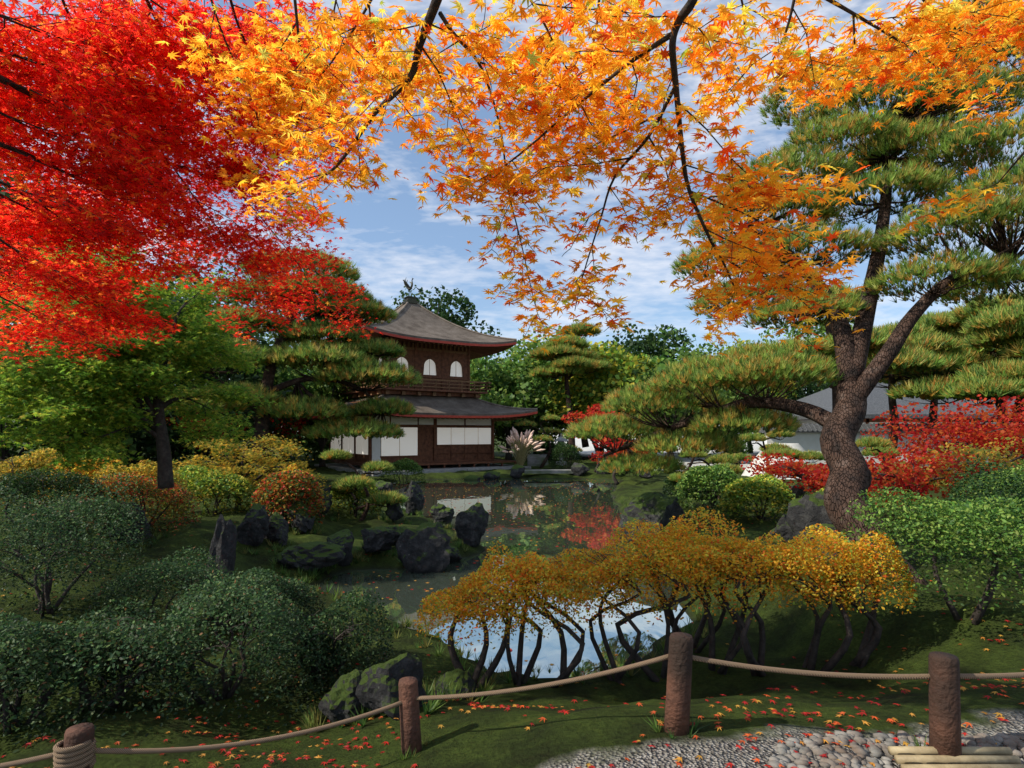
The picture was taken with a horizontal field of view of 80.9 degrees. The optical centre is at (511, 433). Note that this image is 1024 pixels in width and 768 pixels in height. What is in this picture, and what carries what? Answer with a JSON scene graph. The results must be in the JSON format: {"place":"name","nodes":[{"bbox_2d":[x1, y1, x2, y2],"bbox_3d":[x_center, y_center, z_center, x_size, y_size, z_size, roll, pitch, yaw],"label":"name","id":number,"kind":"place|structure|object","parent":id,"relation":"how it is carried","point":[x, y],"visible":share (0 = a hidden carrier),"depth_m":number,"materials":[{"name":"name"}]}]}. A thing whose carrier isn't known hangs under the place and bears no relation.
{"place":"outdoors","nodes":[
{"label":"outdoors","id":0,"kind":"place"},
{"bbox_2d":[0,0,382,369],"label":"maple","id":1,"kind":"object","parent":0,"point":[127,113],"depth_m":4.02,"materials":[{"name":"plant"}]},
{"bbox_2d":[434,304,443,316],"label":"tree","id":2,"kind":"object","parent":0,"point":[441,314],"depth_m":53.99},
{"bbox_2d":[318,479,691,677],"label":"pond water","id":3,"kind":"structure","parent":0,"point":[403,600],"depth_m":10.46,"materials":[{"name":"grey liquid"}]},
{"bbox_2d":[342,479,657,664],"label":"fallen leaves","id":4,"kind":"object","parent":3,"relation":"on","point":[510,539],"depth_m":14.84,"materials":[{"name":"orange plant"}]},
{"bbox_2d":[0,435,1023,767],"bbox_3d":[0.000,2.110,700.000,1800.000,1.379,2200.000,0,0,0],"label":"ground","id":5,"kind":"structure","parent":0,"point":[602,725],"depth_m":4.88,"materials":[{"name":"plant"}]},
{"bbox_2d":[6,173,57,471],"bbox_3d":[-26.894,-6.350,33.804,5.262,17.000,5.586,0,0,0],"label":"tree","id":6,"kind":"object","parent":5,"relation":"on","point":[34,290],"depth_m":33.87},
{"bbox_2d":[0,447,64,510],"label":"autumn shrub","id":7,"kind":"object","parent":5,"relation":"on","point":[25,464],"depth_m":13.39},
{"bbox_2d":[0,342,100,471],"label":"tree","id":8,"kind":"object","parent":5,"relation":"on","point":[14,452],"depth_m":26.30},
{"bbox_2d":[0,131,104,308],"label":"tree","id":9,"kind":"object","parent":5,"relation":"on","point":[5,188],"visible":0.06,"depth_m":31.91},
{"bbox_2d":[0,468,109,543],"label":"green shrub","id":10,"kind":"object","parent":5,"relation":"on","point":[73,484],"depth_m":9.40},
{"bbox_2d":[0,171,134,459],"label":"tree","id":11,"kind":"object","parent":5,"relation":"on","point":[44,236],"depth_m":35.90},
{"bbox_2d":[0,610,138,754],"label":"azalea shrub","id":12,"kind":"object","parent":5,"relation":"on","point":[13,633],"depth_m":4.10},
{"bbox_2d":[0,276,145,464],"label":"tree","id":13,"kind":"object","parent":5,"relation":"on","point":[128,441],"depth_m":24.66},
{"bbox_2d":[0,472,148,624],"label":"azalea shrub","id":14,"kind":"object","parent":5,"relation":"on","point":[33,556],"depth_m":6.02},
{"bbox_2d":[6,181,151,329],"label":"tree","id":15,"kind":"object","parent":5,"relation":"on","point":[85,240],"depth_m":41.94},
{"bbox_2d":[3,489,156,565],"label":"azalea shrub","id":16,"kind":"object","parent":5,"relation":"on","point":[113,510],"depth_m":8.02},
{"bbox_2d":[33,457,134,510],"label":"autumn shrub","id":17,"kind":"object","parent":5,"relation":"on","point":[90,473],"depth_m":12.23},
{"bbox_2d":[0,597,218,742],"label":"azalea shrub","id":18,"kind":"object","parent":5,"relation":"on","point":[133,639],"depth_m":4.30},
{"bbox_2d":[37,242,220,459],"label":"tree","id":19,"kind":"object","parent":5,"relation":"on","point":[179,277],"depth_m":48.81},
{"bbox_2d":[68,472,201,532],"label":"green shrub","id":20,"kind":"object","parent":5,"relation":"on","point":[182,495],"depth_m":10.29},
{"bbox_2d":[73,428,199,465],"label":"tree","id":21,"kind":"object","parent":5,"relation":"on","point":[136,440],"depth_m":35.14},
{"bbox_2d":[86,459,191,527],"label":"autumn shrub","id":22,"kind":"object","parent":5,"relation":"on","point":[142,468],"depth_m":10.74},
{"bbox_2d":[0,239,282,488],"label":"green maple","id":23,"kind":"object","parent":5,"relation":"on","point":[197,347],"depth_m":9.07,"materials":[{"name":"plant"}]},
{"bbox_2d":[81,544,249,639],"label":"azalea shrub","id":24,"kind":"object","parent":5,"relation":"on","point":[158,570],"depth_m":6.58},
{"bbox_2d":[82,397,255,473],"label":"hedge","id":25,"kind":"object","parent":5,"relation":"on","point":[147,440],"depth_m":29.51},
{"bbox_2d":[134,240,260,449],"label":"tree","id":26,"kind":"object","parent":5,"relation":"on","point":[221,298],"depth_m":50.72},
{"bbox_2d":[159,465,255,516],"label":"green shrub","id":27,"kind":"object","parent":5,"relation":"on","point":[187,472],"depth_m":12.75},
{"bbox_2d":[165,410,250,465],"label":"tree","id":28,"kind":"object","parent":5,"relation":"on","point":[244,429],"depth_m":30.10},
{"bbox_2d":[110,568,335,732],"bbox_3d":[-2.376,1.695,5.065,1.847,1.234,1.678,0,0,0],"label":"azalea shrub","id":29,"kind":"object","parent":5,"relation":"on","point":[201,607],"depth_m":4.78,"materials":[{"name":"plant"}]},
{"bbox_2d":[159,296,295,462],"bbox_3d":[-16.953,-2.652,32.704,9.520,9.661,8.430,0,0,0],"label":"tree","id":30,"kind":"object","parent":5,"relation":"on","point":[236,377],"depth_m":32.06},
{"bbox_2d":[147,431,328,507],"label":"shrub","id":31,"kind":"object","parent":5,"relation":"on","point":[266,462],"depth_m":13.94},
{"bbox_2d":[174,401,308,457],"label":"tree","id":32,"kind":"object","parent":5,"relation":"on","point":[290,424],"depth_m":35.87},
{"bbox_2d":[221,373,291,464],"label":"tree","id":33,"kind":"object","parent":5,"relation":"on","point":[274,422],"depth_m":40.81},
{"bbox_2d":[199,566,325,636],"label":"azalea shrub","id":34,"kind":"object","parent":5,"relation":"on","point":[278,582],"depth_m":6.85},
{"bbox_2d":[231,303,305,376],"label":"tree","id":35,"kind":"object","parent":5,"relation":"on","point":[270,336],"depth_m":58.29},
{"bbox_2d":[230,374,339,466],"bbox_3d":[-14.096,-0.702,37.713,8.420,6.089,7.301,0,0,0],"label":"pine tree","id":36,"kind":"object","parent":5,"relation":"on","point":[296,429],"depth_m":36.73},
{"bbox_2d":[250,469,326,529],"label":"shrub","id":37,"kind":"object","parent":5,"relation":"on","point":[291,481],"depth_m":12.20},
{"bbox_2d":[157,244,423,456],"bbox_3d":[-9.483,-3.648,26.628,11.183,9.304,5.935,0,0,-17],"label":"pine","id":38,"kind":"object","parent":5,"relation":"on","point":[353,357],"depth_m":25.92,"materials":[{"name":"plant"}]},
{"bbox_2d":[263,463,325,512],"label":"autumn shrub","id":39,"kind":"object","parent":5,"relation":"on","point":[287,469],"depth_m":12.95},
{"bbox_2d":[235,341,357,467],"bbox_3d":[-12.702,-2.087,38.773,8.169,8.578,7.548,0,0,0],"label":"tree","id":40,"kind":"object","parent":5,"relation":"on","point":[284,375],"depth_m":37.88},
{"bbox_2d":[270,293,336,451],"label":"tree","id":41,"kind":"object","parent":5,"relation":"on","point":[299,311],"depth_m":56.36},
{"bbox_2d":[292,435,328,459],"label":"low tree","id":42,"kind":"object","parent":5,"relation":"on","point":[314,445],"depth_m":44.88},
{"bbox_2d":[246,586,395,703],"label":"azalea shrub","id":43,"kind":"object","parent":5,"relation":"on","point":[335,655],"depth_m":5.27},
{"bbox_2d":[330,485,384,517],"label":"green shrub","id":44,"kind":"object","parent":5,"relation":"on","point":[338,496],"depth_m":15.13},
{"bbox_2d":[319,448,409,520],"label":"pine tree","id":45,"kind":"object","parent":5,"relation":"on","point":[351,483],"depth_m":14.46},
{"bbox_2d":[379,458,425,483],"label":"green shrub","id":46,"kind":"object","parent":5,"relation":"on","point":[405,463],"depth_m":28.73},
{"bbox_2d":[304,278,537,475],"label":"ginkaku pavilion","id":47,"kind":"structure","parent":5,"relation":"on","point":[448,426],"depth_m":36.50,"materials":[{"name":"brown wood"}]},
{"bbox_2d":[391,285,501,363],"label":"tree","id":48,"kind":"object","parent":5,"relation":"on","point":[447,299],"depth_m":64.57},
{"bbox_2d":[413,555,528,687],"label":"shrub","id":49,"kind":"object","parent":5,"relation":"on","point":[448,601],"depth_m":5.24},
{"bbox_2d":[474,372,511,451],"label":"tree","id":50,"kind":"object","parent":5,"relation":"on","point":[497,434],"depth_m":51.92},
{"bbox_2d":[470,345,518,374],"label":"tree","id":51,"kind":"object","parent":5,"relation":"on","point":[494,355],"depth_m":62.06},
{"bbox_2d":[0,518,1023,767],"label":"fallen leaves","id":52,"kind":"object","parent":5,"relation":"on","point":[746,718],"visible":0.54,"depth_m":3.56,"materials":[{"name":"red plant"}]},
{"bbox_2d":[64,632,961,767],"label":"fence posts","id":53,"kind":"object","parent":5,"relation":"on","point":[944,707],"visible":0.88,"depth_m":2.96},
{"bbox_2d":[0,654,1023,767],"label":"fence rope","id":54,"kind":"object","parent":53,"relation":"attached to","point":[82,755],"visible":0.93,"depth_m":2.98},
{"bbox_2d":[452,541,574,685],"bbox_3d":[0.019,1.634,5.302,1.104,1.266,0.914,0,0,0],"label":"shrub","id":55,"kind":"object","parent":5,"relation":"on","point":[499,581],"depth_m":5.17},
{"bbox_2d":[470,358,563,459],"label":"tree","id":56,"kind":"object","parent":5,"relation":"on","point":[494,395],"depth_m":48.75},
{"bbox_2d":[508,438,533,465],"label":"pampas grass","id":57,"kind":"object","parent":5,"relation":"on","point":[520,455],"depth_m":35.80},
{"bbox_2d":[498,427,544,453],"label":"pampas grass plumes","id":58,"kind":"object","parent":57,"relation":"attached to","point":[514,436],"visible":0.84,"depth_m":35.65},
{"bbox_2d":[473,334,577,439],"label":"tree","id":59,"kind":"object","parent":5,"relation":"on","point":[533,346],"depth_m":51.39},
{"bbox_2d":[488,362,574,453],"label":"tree","id":60,"kind":"object","parent":5,"relation":"on","point":[508,369],"depth_m":50.32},
{"bbox_2d":[88,492,982,761],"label":"grass tufts","id":61,"kind":"object","parent":5,"relation":"on","point":[313,719],"depth_m":6.15,"materials":[{"name":"green plant"}]},
{"bbox_2d":[514,381,564,459],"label":"tree","id":62,"kind":"object","parent":5,"relation":"on","point":[546,445],"depth_m":49.23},
{"bbox_2d":[103,448,977,725],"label":"garden rocks","id":63,"kind":"object","parent":5,"relation":"on","point":[424,548],"visible":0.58,"depth_m":10.17,"materials":[{"name":"stone"}]},
{"bbox_2d":[508,414,583,467],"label":"pine tree","id":64,"kind":"object","parent":5,"relation":"on","point":[546,429],"depth_m":37.46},
{"bbox_2d":[527,433,567,465],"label":"stone lantern and steps","id":65,"kind":"object","parent":5,"relation":"on","point":[535,459],"visible":0.63,"depth_m":40.79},
{"bbox_2d":[524,469,572,473],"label":"stone slab","id":66,"kind":"structure","parent":5,"relation":"on","point":[561,471],"depth_m":31.48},
{"bbox_2d":[490,552,634,687],"bbox_3d":[0.440,1.654,5.308,1.266,1.254,1.014,0,0,0],"label":"shrub","id":67,"kind":"object","parent":5,"relation":"on","point":[575,594],"depth_m":5.14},
{"bbox_2d":[549,442,581,469],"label":"green shrub","id":68,"kind":"object","parent":5,"relation":"on","point":[564,447],"depth_m":35.77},
{"bbox_2d":[509,323,628,436],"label":"tree","id":69,"kind":"object","parent":5,"relation":"on","point":[539,336],"depth_m":54.57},
{"bbox_2d":[526,333,612,445],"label":"pine","id":70,"kind":"object","parent":5,"relation":"on","point":[578,359],"depth_m":44.73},
{"bbox_2d":[539,321,632,447],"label":"pine","id":71,"kind":"object","parent":5,"relation":"on","point":[580,329],"depth_m":49.26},
{"bbox_2d":[540,352,638,459],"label":"tree","id":72,"kind":"object","parent":5,"relation":"on","point":[564,409],"depth_m":46.73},
{"bbox_2d":[561,403,619,472],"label":"far maple","id":73,"kind":"object","parent":5,"relation":"on","point":[587,414],"depth_m":32.69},
{"bbox_2d":[543,334,646,453],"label":"tree","id":74,"kind":"object","parent":5,"relation":"on","point":[629,351],"depth_m":60.23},
{"bbox_2d":[556,341,661,455],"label":"tree","id":75,"kind":"object","parent":5,"relation":"on","point":[618,364],"depth_m":46.10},
{"bbox_2d":[545,547,684,683],"bbox_3d":[0.917,1.641,5.399,1.283,1.208,1.029,0,0,0],"label":"shrub","id":76,"kind":"object","parent":5,"relation":"on","point":[603,565],"depth_m":5.25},
{"bbox_2d":[590,436,650,484],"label":"far maple","id":77,"kind":"object","parent":5,"relation":"on","point":[594,455],"depth_m":26.86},
{"bbox_2d":[595,393,656,455],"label":"low tree","id":78,"kind":"object","parent":5,"relation":"on","point":[622,437],"depth_m":48.53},
{"bbox_2d":[611,442,658,477],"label":"green shrub","id":79,"kind":"object","parent":5,"relation":"on","point":[634,466],"depth_m":30.27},
{"bbox_2d":[606,323,692,363],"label":"tree","id":80,"kind":"object","parent":5,"relation":"on","point":[646,343],"depth_m":59.39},
{"bbox_2d":[631,357,698,419],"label":"tree","id":81,"kind":"object","parent":5,"relation":"on","point":[661,362],"depth_m":52.76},
{"bbox_2d":[617,351,724,459],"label":"tree","id":82,"kind":"object","parent":5,"relation":"on","point":[660,367],"depth_m":44.84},
{"bbox_2d":[596,506,751,681],"bbox_3d":[1.461,1.480,5.449,1.454,1.592,1.044,0,0,0],"label":"shrub","id":83,"kind":"object","parent":5,"relation":"on","point":[646,551],"depth_m":5.38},
{"bbox_2d":[662,472,709,497],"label":"green shrub","id":84,"kind":"object","parent":5,"relation":"on","point":[672,483],"depth_m":17.36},
{"bbox_2d":[650,427,727,470],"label":"pine tree","id":85,"kind":"object","parent":5,"relation":"on","point":[690,463],"depth_m":23.89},
{"bbox_2d":[628,515,755,652],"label":"shrub","id":86,"kind":"object","parent":5,"relation":"on","point":[703,644],"depth_m":5.89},
{"bbox_2d":[647,326,750,433],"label":"tree","id":87,"kind":"object","parent":5,"relation":"on","point":[677,339],"depth_m":59.52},
{"bbox_2d":[680,389,725,448],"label":"pine tree","id":88,"kind":"object","parent":5,"relation":"on","point":[701,412],"depth_m":50.90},
{"bbox_2d":[666,448,744,498],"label":"pine tree","id":89,"kind":"object","parent":5,"relation":"on","point":[724,459],"depth_m":16.56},
{"bbox_2d":[671,464,751,512],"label":"green shrub","id":90,"kind":"object","parent":5,"relation":"on","point":[716,473],"depth_m":13.19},
{"bbox_2d":[662,342,770,432],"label":"tree","id":91,"kind":"object","parent":5,"relation":"on","point":[728,391],"depth_m":55.21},
{"bbox_2d":[646,520,795,674],"bbox_3d":[1.845,1.500,5.449,1.285,1.397,1.030,0,0,0],"label":"shrub","id":92,"kind":"object","parent":5,"relation":"on","point":[757,545],"depth_m":5.26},
{"bbox_2d":[708,408,767,454],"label":"pine tree","id":93,"kind":"object","parent":5,"relation":"on","point":[740,432],"depth_m":54.07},
{"bbox_2d":[717,473,795,524],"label":"green shrub","id":94,"kind":"object","parent":5,"relation":"on","point":[774,485],"depth_m":11.73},
{"bbox_2d":[720,338,798,448],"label":"tree","id":95,"kind":"object","parent":5,"relation":"on","point":[760,394],"depth_m":58.72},
{"bbox_2d":[721,428,803,492],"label":"pine tree","id":96,"kind":"object","parent":5,"relation":"on","point":[771,447],"depth_m":19.15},
{"bbox_2d":[695,537,839,676],"bbox_3d":[2.251,1.567,5.355,1.210,1.248,0.993,0,0,0],"label":"shrub","id":97,"kind":"object","parent":5,"relation":"on","point":[789,551],"depth_m":5.13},
{"bbox_2d":[727,344,807,452],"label":"tree","id":98,"kind":"object","parent":5,"relation":"on","point":[785,387],"depth_m":65.35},
{"bbox_2d":[741,443,815,479],"bbox_3d":[13.534,1.320,30.000,3.900,1.660,3.900,0,0,0],"label":"kogetsudai sand cone","id":99,"kind":"object","parent":5,"relation":"on","point":[797,446],"visible":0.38,"depth_m":29.37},
{"bbox_2d":[740,452,828,493],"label":"shrub","id":100,"kind":"object","parent":5,"relation":"on","point":[777,472],"depth_m":14.99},
{"bbox_2d":[562,0,1023,569],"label":"pine tree","id":101,"kind":"object","parent":5,"relation":"on","point":[912,174],"depth_m":8.50,"materials":[{"name":"plant"}]},
{"bbox_2d":[762,448,827,494],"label":"small pine","id":102,"kind":"object","parent":5,"relation":"on","point":[814,455],"depth_m":17.05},
{"bbox_2d":[774,375,831,399],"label":"tree","id":103,"kind":"object","parent":5,"relation":"on","point":[810,387],"depth_m":59.38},
{"bbox_2d":[758,316,853,399],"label":"tree","id":104,"kind":"object","parent":5,"relation":"on","point":[817,331],"depth_m":68.40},
{"bbox_2d":[747,523,882,677],"bbox_3d":[2.744,1.503,5.403,1.176,1.347,0.932,0,0,0],"label":"shrub","id":105,"kind":"object","parent":5,"relation":"on","point":[830,542],"depth_m":5.21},
{"bbox_2d":[816,487,877,511],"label":"green shrub","id":106,"kind":"object","parent":5,"relation":"on","point":[820,490],"visible":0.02,"depth_m":11.42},
{"bbox_2d":[803,529,917,667],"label":"shrub","id":107,"kind":"object","parent":5,"relation":"on","point":[890,548],"depth_m":5.26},
{"bbox_2d":[759,423,997,469],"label":"temple wall","id":108,"kind":"structure","parent":5,"relation":"on","point":[806,437],"depth_m":35.33,"materials":[{"name":"white paint"}]},
{"bbox_2d":[856,469,928,584],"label":"pine burls","id":109,"kind":"object","parent":5,"relation":"on","point":[923,581],"visible":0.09,"depth_m":6.76,"materials":[{"name":"plant"}]},
{"bbox_2d":[768,730,1023,767],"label":"drain cobbles","id":110,"kind":"object","parent":5,"relation":"on","point":[785,757],"visible":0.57,"depth_m":2.88,"materials":[{"name":"stone"}]},
{"bbox_2d":[814,320,982,462],"bbox_3d":[21.531,-2.149,32.842,9.726,8.157,8.810,0,0,0],"label":"pine","id":111,"kind":"object","parent":5,"relation":"on","point":[919,336],"depth_m":30.91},
{"bbox_2d":[774,382,1023,433],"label":"building","id":112,"kind":"structure","parent":5,"relation":"on","point":[877,402],"depth_m":44.00,"materials":[{"name":"white paint"}]},
{"bbox_2d":[803,447,999,516],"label":"shrub","id":113,"kind":"object","parent":5,"relation":"on","point":[921,474],"depth_m":11.94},
{"bbox_2d":[855,436,951,496],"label":"small pine","id":114,"kind":"object","parent":5,"relation":"on","point":[868,443],"depth_m":15.17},
{"bbox_2d":[875,309,971,423],"bbox_3d":[25.232,-2.771,36.747,6.968,9.280,9.341,0,0,45],"label":"pine","id":115,"kind":"object","parent":5,"relation":"on","point":[938,320],"depth_m":33.78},
{"bbox_2d":[837,486,1023,624],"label":"shrub","id":116,"kind":"object","parent":5,"relation":"on","point":[960,518],"depth_m":5.17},
{"bbox_2d":[860,394,1023,493],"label":"maple","id":117,"kind":"object","parent":5,"relation":"on","point":[984,416],"depth_m":16.43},
{"bbox_2d":[884,299,1023,464],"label":"pine","id":118,"kind":"object","parent":5,"relation":"on","point":[997,378],"depth_m":25.61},
{"bbox_2d":[887,746,1023,767],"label":"bamboo grate","id":119,"kind":"object","parent":5,"relation":"on","point":[930,757],"visible":0.87,"depth_m":2.77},
{"bbox_2d":[891,421,1023,489],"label":"shrub","id":120,"kind":"object","parent":5,"relation":"on","point":[948,438],"depth_m":16.01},
{"bbox_2d":[891,436,1023,500],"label":"shrub","id":121,"kind":"object","parent":5,"relation":"on","point":[974,451],"depth_m":11.91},
{"bbox_2d":[913,291,1022,463],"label":"pine","id":122,"kind":"object","parent":5,"relation":"on","point":[960,313],"depth_m":29.66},
{"bbox_2d":[937,455,1023,584],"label":"shrub","id":123,"kind":"object","parent":5,"relation":"on","point":[1006,488],"depth_m":6.57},
{"bbox_2d":[937,459,1023,564],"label":"green shrub","id":124,"kind":"object","parent":5,"relation":"on","point":[1017,471],"depth_m":8.07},
{"bbox_2d":[0,0,1023,433],"label":"sky","id":125,"kind":"structure","parent":0,"point":[391,241],"materials":[{"name":"blue"}]},
{"bbox_2d":[150,0,1023,358],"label":"orange maple","id":126,"kind":"object","parent":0,"point":[626,34],"depth_m":2.57,"materials":[{"name":"plant"}]},
{"bbox_2d":[715,283,950,410],"bbox_3d":[15.363,-2.835,29.364,9.968,9.457,7.050,0,0,0],"label":"pine","id":127,"kind":"object","parent":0,"point":[907,358],"depth_m":28.07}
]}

